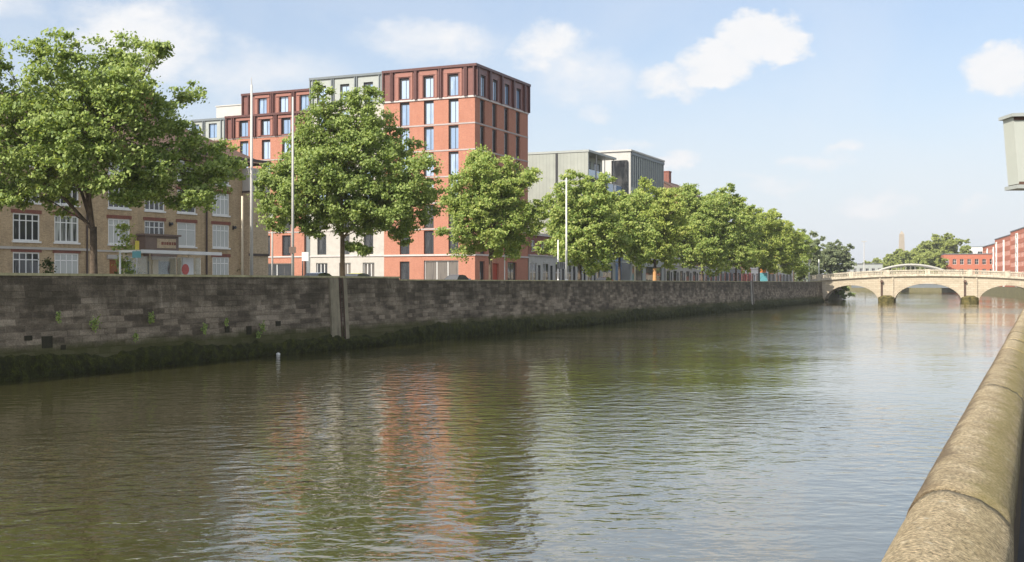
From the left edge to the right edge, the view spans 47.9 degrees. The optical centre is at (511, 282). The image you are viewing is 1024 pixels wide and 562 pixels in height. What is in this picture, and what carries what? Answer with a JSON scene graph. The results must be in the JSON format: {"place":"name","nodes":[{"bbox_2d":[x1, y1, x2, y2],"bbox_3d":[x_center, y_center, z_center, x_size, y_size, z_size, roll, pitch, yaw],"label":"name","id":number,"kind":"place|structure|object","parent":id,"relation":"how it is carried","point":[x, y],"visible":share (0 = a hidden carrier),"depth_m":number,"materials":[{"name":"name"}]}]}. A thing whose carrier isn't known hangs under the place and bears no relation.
{"place":"outdoors","nodes":[
{"label":"outdoors","id":0,"kind":"place"},
{"bbox_2d":[38,256,56,272],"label":"shrub","id":1,"kind":"object","parent":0,"point":[48,263],"visible":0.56,"depth_m":78.52,"materials":[{"name":"green plant"}]},
{"bbox_2d":[191,63,530,279],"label":"apartment building","id":2,"kind":"structure","parent":0,"point":[451,115],"depth_m":151.64,"materials":[{"name":"red brick"}]},
{"bbox_2d":[210,123,216,137],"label":"window","id":3,"kind":"structure","parent":2,"relation":"in","point":[213,127],"depth_m":163.43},
{"bbox_2d":[240,120,247,136],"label":"window","id":4,"kind":"structure","parent":2,"relation":"in","point":[243,124],"depth_m":161.17,"materials":[{"name":"glass"}]},
{"bbox_2d":[241,141,247,155],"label":"window","id":5,"kind":"structure","parent":2,"relation":"in","point":[244,147],"depth_m":161.27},
{"bbox_2d":[259,98,266,113],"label":"window","id":6,"kind":"structure","parent":2,"relation":"in","point":[262,102],"depth_m":161.09,"materials":[{"name":"glass"}]},
{"bbox_2d":[262,119,269,134],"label":"window","id":7,"kind":"structure","parent":2,"relation":"in","point":[265,122],"depth_m":159.63,"materials":[{"name":"glass"}]},
{"bbox_2d":[263,140,269,158],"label":"window","id":8,"kind":"structure","parent":2,"relation":"in","point":[266,143],"depth_m":159.76,"materials":[{"name":"glass"}]},
{"bbox_2d":[268,263,290,275],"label":"window","id":9,"kind":"structure","parent":2,"relation":"in","point":[278,268],"depth_m":158.79,"materials":[{"name":"glass"}]},
{"bbox_2d":[280,96,287,111],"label":"window","id":10,"kind":"structure","parent":2,"relation":"in","point":[283,100],"depth_m":159.65,"materials":[{"name":"glass"}]},
{"bbox_2d":[282,117,289,133],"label":"window","id":11,"kind":"structure","parent":2,"relation":"in","point":[285,121],"depth_m":158.27,"materials":[{"name":"glass"}]},
{"bbox_2d":[283,235,290,255],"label":"window","id":12,"kind":"structure","parent":2,"relation":"in","point":[286,238],"depth_m":158.40,"materials":[{"name":"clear glass"}]},
{"bbox_2d":[301,95,308,109],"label":"window","id":13,"kind":"structure","parent":2,"relation":"in","point":[304,98],"depth_m":158.29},
{"bbox_2d":[318,235,325,254],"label":"window","id":14,"kind":"structure","parent":2,"relation":"in","point":[321,243],"depth_m":155.83,"materials":[{"name":"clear glass"}]},
{"bbox_2d":[317,263,326,272],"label":"window","id":15,"kind":"structure","parent":2,"relation":"in","point":[321,267],"depth_m":155.81,"materials":[{"name":"glass"}]},
{"bbox_2d":[363,263,373,275],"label":"window","id":16,"kind":"structure","parent":2,"relation":"in","point":[368,268],"depth_m":152.78,"materials":[{"name":"glass"}]},
{"bbox_2d":[365,234,372,253],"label":"window","id":17,"kind":"structure","parent":2,"relation":"in","point":[369,238],"depth_m":152.78,"materials":[{"name":"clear glass"}]},
{"bbox_2d":[400,78,408,98],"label":"window","id":18,"kind":"structure","parent":2,"relation":"in","point":[404,83],"depth_m":150.38,"materials":[{"name":"glass"}]},
{"bbox_2d":[401,238,408,253],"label":"window","id":19,"kind":"structure","parent":2,"relation":"in","point":[404,250],"depth_m":150.45,"materials":[{"name":"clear glass"}]},
{"bbox_2d":[401,103,408,125],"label":"window","id":20,"kind":"structure","parent":2,"relation":"in","point":[404,106],"depth_m":150.45,"materials":[{"name":"glass"}]},
{"bbox_2d":[401,262,408,278],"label":"window","id":21,"kind":"structure","parent":2,"relation":"in","point":[404,265],"depth_m":150.45,"materials":[{"name":"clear glass"}]},
{"bbox_2d":[424,76,432,97],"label":"window","id":22,"kind":"structure","parent":2,"relation":"in","point":[428,81],"depth_m":148.92,"materials":[{"name":"glass"}]},
{"bbox_2d":[425,231,433,253],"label":"window","id":23,"kind":"structure","parent":2,"relation":"in","point":[429,238],"depth_m":148.99,"materials":[{"name":"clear glass"}]},
{"bbox_2d":[425,127,433,149],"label":"window","id":24,"kind":"structure","parent":2,"relation":"in","point":[429,131],"depth_m":148.99,"materials":[{"name":"glass"}]},
{"bbox_2d":[425,101,433,123],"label":"window","id":25,"kind":"structure","parent":2,"relation":"in","point":[429,105],"depth_m":148.99,"materials":[{"name":"glass"}]},
{"bbox_2d":[425,260,457,279],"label":"window","id":26,"kind":"structure","parent":2,"relation":"in","point":[438,269],"depth_m":148.30,"materials":[{"name":"glass"}]},
{"bbox_2d":[449,232,457,253],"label":"window","id":27,"kind":"structure","parent":2,"relation":"in","point":[453,245],"depth_m":147.61,"materials":[{"name":"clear glass"}]},
{"bbox_2d":[449,151,457,174],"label":"window","id":28,"kind":"structure","parent":2,"relation":"in","point":[453,156],"depth_m":147.54,"materials":[{"name":"glass"}]},
{"bbox_2d":[449,125,457,148],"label":"window","id":29,"kind":"structure","parent":2,"relation":"in","point":[453,130],"depth_m":147.54,"materials":[{"name":"glass"}]},
{"bbox_2d":[449,99,457,122],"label":"window","id":30,"kind":"structure","parent":2,"relation":"in","point":[453,103],"depth_m":147.54,"materials":[{"name":"glass"}]},
{"bbox_2d":[449,74,457,95],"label":"window","id":31,"kind":"structure","parent":2,"relation":"in","point":[453,78],"depth_m":147.43,"materials":[{"name":"glass"}]},
{"bbox_2d":[492,129,495,152],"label":"window","id":32,"kind":"structure","parent":2,"relation":"in","point":[493,131],"depth_m":151.89,"materials":[{"name":"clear glass"}]},
{"bbox_2d":[492,104,495,126],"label":"window","id":33,"kind":"structure","parent":2,"relation":"in","point":[493,105],"depth_m":151.74,"materials":[{"name":"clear glass"}]},
{"bbox_2d":[508,262,514,279],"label":"window","id":34,"kind":"structure","parent":2,"relation":"in","point":[511,265],"depth_m":156.94,"materials":[{"name":"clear glass"}]},
{"bbox_2d":[0,291,1023,561],"bbox_3d":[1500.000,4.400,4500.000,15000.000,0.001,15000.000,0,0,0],"label":"water","id":35,"kind":"structure","parent":0,"point":[810,433],"depth_m":31.50,"materials":[{"name":"liquid"}]},
{"bbox_2d":[0,0,1023,273],"label":"sky","id":36,"kind":"structure","parent":0,"point":[856,121],"materials":[{"name":"blue"}]},
{"bbox_2d":[528,233,596,279],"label":"wing","id":37,"kind":"structure","parent":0,"point":[541,267],"depth_m":167.32,"materials":[{"name":"grey"}]},
{"bbox_2d":[530,263,535,279],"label":"window","id":38,"kind":"structure","parent":37,"relation":"in","point":[534,264],"depth_m":163.59,"materials":[{"name":"glass"}]},
{"bbox_2d":[543,263,548,279],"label":"window","id":39,"kind":"structure","parent":37,"relation":"in","point":[545,265],"depth_m":167.74,"materials":[{"name":"glass"}]},
{"bbox_2d":[528,149,664,280],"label":"zinc building","id":40,"kind":"structure","parent":0,"point":[628,168],"depth_m":198.91,"materials":[{"name":"grey metal"}]},
{"bbox_2d":[632,266,641,280],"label":"window","id":41,"kind":"structure","parent":40,"relation":"in","point":[638,273],"depth_m":207.76,"materials":[{"name":"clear glass"}]},
{"bbox_2d":[646,267,660,280],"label":"window","id":42,"kind":"structure","parent":40,"relation":"in","point":[649,270],"depth_m":215.51,"materials":[{"name":"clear glass"}]},
{"bbox_2d":[664,171,705,280],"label":"brick house","id":43,"kind":"structure","parent":0,"point":[692,274],"depth_m":243.75,"materials":[{"name":"brick"}]},
{"bbox_2d":[704,263,723,280],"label":"grey house","id":44,"kind":"structure","parent":0,"point":[716,278],"depth_m":257.79,"materials":[{"name":"white paint"}]},
{"bbox_2d":[1017,479,1023,561],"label":"pavement","id":45,"kind":"structure","parent":0,"point":[1021,548],"depth_m":7.65,"materials":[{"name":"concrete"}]},
{"bbox_2d":[881,308,1023,561],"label":"stone parapet","id":46,"kind":"structure","parent":45,"relation":"on","point":[966,505],"depth_m":4.87,"materials":[{"name":"stone"}]},
{"bbox_2d":[998,113,1023,190],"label":"street lamp","id":47,"kind":"object","parent":45,"relation":"on","point":[1013,125],"visible":1,"depth_m":11.90,"materials":[{"name":"grey metal"}]},
{"label":"right bank ground","id":48,"kind":"structure","parent":0,"visible":0},
{"bbox_2d":[880,253,900,272],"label":"park tree","id":49,"kind":"object","parent":48,"relation":"on","point":[889,260],"visible":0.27,"depth_m":596.56,"materials":[{"name":"green plant"}]},
{"bbox_2d":[851,264,947,287],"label":"arch bridge","id":50,"kind":"structure","parent":48,"relation":"on","point":[919,285],"depth_m":462.64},
{"bbox_2d":[899,231,904,250],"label":"stone obelisk","id":51,"kind":"object","parent":48,"relation":"on","point":[901,241],"visible":0.34,"depth_m":1397.53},
{"bbox_2d":[892,248,931,273],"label":"park tree","id":52,"kind":"object","parent":48,"relation":"on","point":[906,257],"visible":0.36,"depth_m":558.42,"materials":[{"name":"green plant"}]},
{"bbox_2d":[809,269,1023,302],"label":"stone bridge","id":53,"kind":"structure","parent":48,"relation":"on","point":[966,286],"depth_m":251.44,"materials":[{"name":"stone"}]},
{"bbox_2d":[912,252,948,273],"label":"park tree","id":54,"kind":"object","parent":48,"relation":"on","point":[934,259],"visible":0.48,"depth_m":517.02,"materials":[{"name":"green plant"}]},
{"bbox_2d":[848,285,1023,298],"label":"river wall","id":55,"kind":"structure","parent":48,"relation":"on","point":[1015,292],"depth_m":391.97,"materials":[{"name":"stone"}]},
{"bbox_2d":[914,232,961,256],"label":"park tree","id":56,"kind":"object","parent":48,"relation":"on","point":[947,242],"visible":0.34,"depth_m":556.22,"materials":[{"name":"green plant"}]},
{"bbox_2d":[955,238,971,253],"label":"park tree","id":57,"kind":"object","parent":48,"relation":"on","point":[964,249],"visible":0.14,"depth_m":576.99,"materials":[{"name":"green plant"}]},
{"bbox_2d":[941,253,991,274],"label":"red building","id":58,"kind":"structure","parent":48,"relation":"on","point":[975,261],"depth_m":517.34,"materials":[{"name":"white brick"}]},
{"bbox_2d":[970,246,982,252],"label":"pale office","id":59,"kind":"structure","parent":48,"relation":"on","point":[978,249],"depth_m":698.11,"materials":[{"name":"white paint"}]},
{"bbox_2d":[983,243,994,270],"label":"apartment block","id":60,"kind":"structure","parent":48,"relation":"on","point":[990,248],"depth_m":509.81,"materials":[{"name":"red paint"}]},
{"bbox_2d":[994,234,1009,286],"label":"apartment block","id":61,"kind":"structure","parent":48,"relation":"on","point":[1002,253],"depth_m":477.90,"materials":[{"name":"red brick"}]},
{"bbox_2d":[1010,227,1023,286],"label":"apartment block","id":62,"kind":"structure","parent":48,"relation":"on","point":[1016,250],"depth_m":432.39,"materials":[{"name":"red brick"}]},
{"bbox_2d":[1015,233,1017,275],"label":"bay window","id":63,"kind":"structure","parent":62,"relation":"in","point":[1016,239],"depth_m":433.64,"materials":[{"name":"white paint"}]},
{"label":"left near pavement","id":64,"kind":"structure","parent":0,"visible":0},
{"bbox_2d":[110,221,137,273],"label":"sapling","id":65,"kind":"object","parent":64,"relation":"on","point":[123,226],"visible":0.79,"depth_m":65.77,"materials":[{"name":"green plant"}]},
{"bbox_2d":[0,27,250,273],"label":"plane tree","id":66,"kind":"object","parent":64,"relation":"on","point":[56,122],"visible":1,"depth_m":58.65,"materials":[{"name":"green plant"}]},
{"bbox_2d":[132,241,140,273],"bbox_3d":[-21.108,-0.850,64.822,0.480,3.000,0.120,0,0,0],"label":"bus stop","id":67,"kind":"object","parent":64,"relation":"on","point":[136,254],"visible":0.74,"depth_m":64.76,"materials":[{"name":"metal"}]},
{"bbox_2d":[119,249,221,274],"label":"bus shelter","id":68,"kind":"object","parent":64,"relation":"on","point":[188,265],"visible":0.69,"depth_m":68.66,"materials":[{"name":"white paint"}]},
{"bbox_2d":[241,196,242,274],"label":"street pole","id":69,"kind":"object","parent":64,"relation":"on","point":[241,235],"visible":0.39,"depth_m":69.81,"materials":[{"name":"metal"}]},
{"bbox_2d":[250,77,252,274],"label":"tall mast","id":70,"kind":"object","parent":64,"relation":"on","point":[251,179],"visible":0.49,"depth_m":70.16,"materials":[{"name":"metal"}]},
{"bbox_2d":[289,97,295,275],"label":"tall mast","id":71,"kind":"object","parent":64,"relation":"on","point":[292,249],"visible":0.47,"depth_m":74.10,"materials":[{"name":"metal"}]},
{"bbox_2d":[302,252,308,275],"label":"sign pole","id":72,"kind":"object","parent":64,"relation":"on","point":[305,256],"visible":0.68,"depth_m":78.25,"materials":[{"name":"metal"}]},
{"bbox_2d":[246,80,451,275],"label":"plane tree","id":73,"kind":"object","parent":64,"relation":"on","point":[322,165],"visible":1,"depth_m":80.28,"materials":[{"name":"green plant"}]},
{"bbox_2d":[432,142,550,279],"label":"plane tree","id":74,"kind":"object","parent":64,"relation":"on","point":[484,202],"visible":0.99,"depth_m":104.18,"materials":[{"name":"green plant"}]},
{"bbox_2d":[557,240,564,279],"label":"sign pole","id":75,"kind":"object","parent":64,"relation":"on","point":[560,265],"visible":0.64,"depth_m":117.16,"materials":[{"name":"metal"}]},
{"bbox_2d":[565,178,567,279],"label":"tall mast","id":76,"kind":"object","parent":64,"relation":"on","point":[566,237],"visible":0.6,"depth_m":118.15,"materials":[{"name":"metal"}]},
{"bbox_2d":[532,169,634,279],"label":"plane tree","id":77,"kind":"object","parent":64,"relation":"on","point":[590,216],"visible":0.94,"depth_m":126.65,"materials":[{"name":"green plant"}]},
{"bbox_2d":[603,189,662,279],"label":"plane tree","id":78,"kind":"object","parent":64,"relation":"on","point":[638,229],"visible":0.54,"depth_m":139.53,"materials":[{"name":"green plant"}]},
{"bbox_2d":[625,176,700,280],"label":"plane tree","id":79,"kind":"object","parent":64,"relation":"on","point":[666,211],"visible":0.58,"depth_m":154.08,"materials":[{"name":"green plant"}]},
{"bbox_2d":[672,182,750,280],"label":"plane tree","id":80,"kind":"object","parent":64,"relation":"on","point":[711,216],"visible":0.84,"depth_m":177.63,"materials":[{"name":"green plant"}]},
{"bbox_2d":[725,204,769,280],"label":"plane tree","id":81,"kind":"object","parent":64,"relation":"on","point":[742,254],"visible":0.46,"depth_m":201.32,"materials":[{"name":"green plant"}]},
{"bbox_2d":[743,207,793,280],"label":"plane tree","id":82,"kind":"object","parent":64,"relation":"on","point":[766,258],"visible":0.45,"depth_m":216.10,"materials":[{"name":"green plant"}]},
{"bbox_2d":[768,218,803,280],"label":"plane tree","id":83,"kind":"object","parent":64,"relation":"on","point":[791,263],"visible":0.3,"depth_m":233.79,"materials":[{"name":"green plant"}]},
{"bbox_2d":[779,229,819,280],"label":"plane tree","id":84,"kind":"object","parent":64,"relation":"on","point":[801,253],"visible":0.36,"depth_m":252.02,"materials":[{"name":"green plant"}]},
{"bbox_2d":[791,262,820,280],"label":"bush","id":85,"kind":"object","parent":64,"relation":"on","point":[812,272],"visible":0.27,"depth_m":271.15,"materials":[{"name":"green plant"}]},
{"bbox_2d":[832,286,855,298],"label":"bush","id":86,"kind":"object","parent":64,"relation":"on","point":[842,292],"visible":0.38,"depth_m":298.46,"materials":[{"name":"green plant"}]},
{"label":"left bank ground","id":87,"kind":"structure","parent":0,"visible":0},
{"bbox_2d":[0,91,270,274],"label":"brick flats","id":88,"kind":"structure","parent":87,"relation":"on","point":[29,237],"depth_m":87.52,"materials":[{"name":"brown brick"}]},
{"bbox_2d":[13,252,38,272],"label":"window","id":89,"kind":"structure","parent":88,"relation":"in","point":[23,262],"depth_m":79.38,"materials":[{"name":"glass"}]},
{"bbox_2d":[13,213,38,240],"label":"window","id":90,"kind":"structure","parent":88,"relation":"in","point":[25,225],"depth_m":79.38,"materials":[{"name":"glass"}]},
{"bbox_2d":[54,253,77,272],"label":"window","id":91,"kind":"structure","parent":88,"relation":"in","point":[65,262],"depth_m":82.22,"materials":[{"name":"white paint"}]},
{"bbox_2d":[54,215,77,242],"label":"window","id":92,"kind":"structure","parent":88,"relation":"in","point":[65,230],"depth_m":82.22,"materials":[{"name":"glass"}]},
{"bbox_2d":[55,186,77,204],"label":"window","id":93,"kind":"structure","parent":88,"relation":"in","point":[75,195],"depth_m":82.60,"materials":[{"name":"white paint"}]},
{"bbox_2d":[109,260,116,273],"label":"door","id":94,"kind":"structure","parent":88,"relation":"in","point":[112,268],"depth_m":85.72,"materials":[{"name":"brown wood"}]},
{"bbox_2d":[108,218,129,244],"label":"window","id":95,"kind":"structure","parent":88,"relation":"in","point":[113,238],"depth_m":85.91,"materials":[{"name":"glass"}]},
{"bbox_2d":[108,187,129,208],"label":"window","id":96,"kind":"structure","parent":88,"relation":"in","point":[109,205],"depth_m":85.85,"materials":[{"name":"white paint"}]},
{"bbox_2d":[145,220,163,233],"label":"window","id":97,"kind":"structure","parent":88,"relation":"in","point":[151,227],"depth_m":89.05,"materials":[{"name":"glass"}]},
{"bbox_2d":[145,198,163,210],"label":"window","id":98,"kind":"structure","parent":88,"relation":"in","point":[154,207],"depth_m":89.05,"materials":[{"name":"white paint"}]},
{"bbox_2d":[177,222,194,246],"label":"window","id":99,"kind":"structure","parent":88,"relation":"in","point":[186,230],"depth_m":91.81,"materials":[{"name":"glass"}]},
{"bbox_2d":[212,257,228,274],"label":"window","id":100,"kind":"structure","parent":88,"relation":"in","point":[220,265],"depth_m":94.96,"materials":[{"name":"glass"}]},
{"bbox_2d":[212,224,228,247],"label":"window","id":101,"kind":"structure","parent":88,"relation":"in","point":[220,233],"depth_m":94.96,"materials":[{"name":"glass"}]},
{"bbox_2d":[212,194,228,215],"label":"window","id":102,"kind":"structure","parent":88,"relation":"in","point":[222,202],"depth_m":95.10,"materials":[{"name":"glass"}]},
{"bbox_2d":[0,273,823,381],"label":"quay wall","id":103,"kind":"structure","parent":87,"relation":"on","point":[299,314],"depth_m":71.01,"materials":[{"name":"stone"}]},
{"bbox_2d":[89,314,101,332],"bbox_3d":[-20.350,1.998,56.239,0.665,0.933,0.452,0,0,-34],"label":"wall weed","id":104,"kind":"object","parent":103,"relation":"attached to","point":[94,323],"depth_m":56.16,"materials":[{"name":"green plant"}]},
{"bbox_2d":[664,250,685,280],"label":"stone shop","id":105,"kind":"structure","parent":87,"relation":"on","point":[679,274],"depth_m":229.69,"materials":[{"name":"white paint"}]},
{"bbox_2d":[724,260,740,280],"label":"dark shop","id":106,"kind":"structure","parent":87,"relation":"on","point":[729,276],"depth_m":273.55,"materials":[{"name":"white paint"}]},
{"bbox_2d":[741,267,750,280],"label":"red shop","id":107,"kind":"structure","parent":87,"relation":"on","point":[745,276],"depth_m":286.58,"materials":[{"name":"white paint"}]},
{"bbox_2d":[751,265,767,280],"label":"white shop","id":108,"kind":"structure","parent":87,"relation":"on","point":[754,274],"depth_m":296.29,"materials":[{"name":"paint"}]},
{"bbox_2d":[768,264,782,280],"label":"pink shop","id":109,"kind":"structure","parent":87,"relation":"on","point":[771,277],"depth_m":319.58,"materials":[{"name":"white paint"}]},
{"bbox_2d":[801,229,827,274],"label":"poplar tree","id":110,"kind":"object","parent":87,"relation":"on","point":[816,256],"visible":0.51,"depth_m":283.56,"materials":[{"name":"green plant"}]},
{"bbox_2d":[816,239,856,276],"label":"lime tree","id":111,"kind":"object","parent":87,"relation":"on","point":[838,259],"visible":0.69,"depth_m":351.52,"materials":[{"name":"green plant"}]},
{"bbox_2d":[847,263,882,274],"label":"grey shed","id":112,"kind":"structure","parent":87,"relation":"on","point":[859,267],"depth_m":558.13,"materials":[{"name":"white paint"}]},
{"label":"left road","id":113,"kind":"structure","parent":0,"visible":0},
{"bbox_2d":[270,214,273,274],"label":"street lamp","id":114,"kind":"object","parent":113,"relation":"on","point":[271,250],"visible":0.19,"depth_m":85.14,"materials":[{"name":"metal"}]},
{"bbox_2d":[304,273,331,275],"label":"parked car","id":115,"kind":"object","parent":113,"relation":"on","point":[317,274],"visible":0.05,"depth_m":93.57,"materials":[{"name":"paint"}]},
{"bbox_2d":[444,275,470,279],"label":"parked car","id":116,"kind":"object","parent":113,"relation":"on","point":[456,277],"visible":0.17,"depth_m":118.61,"materials":[{"name":"paint"}]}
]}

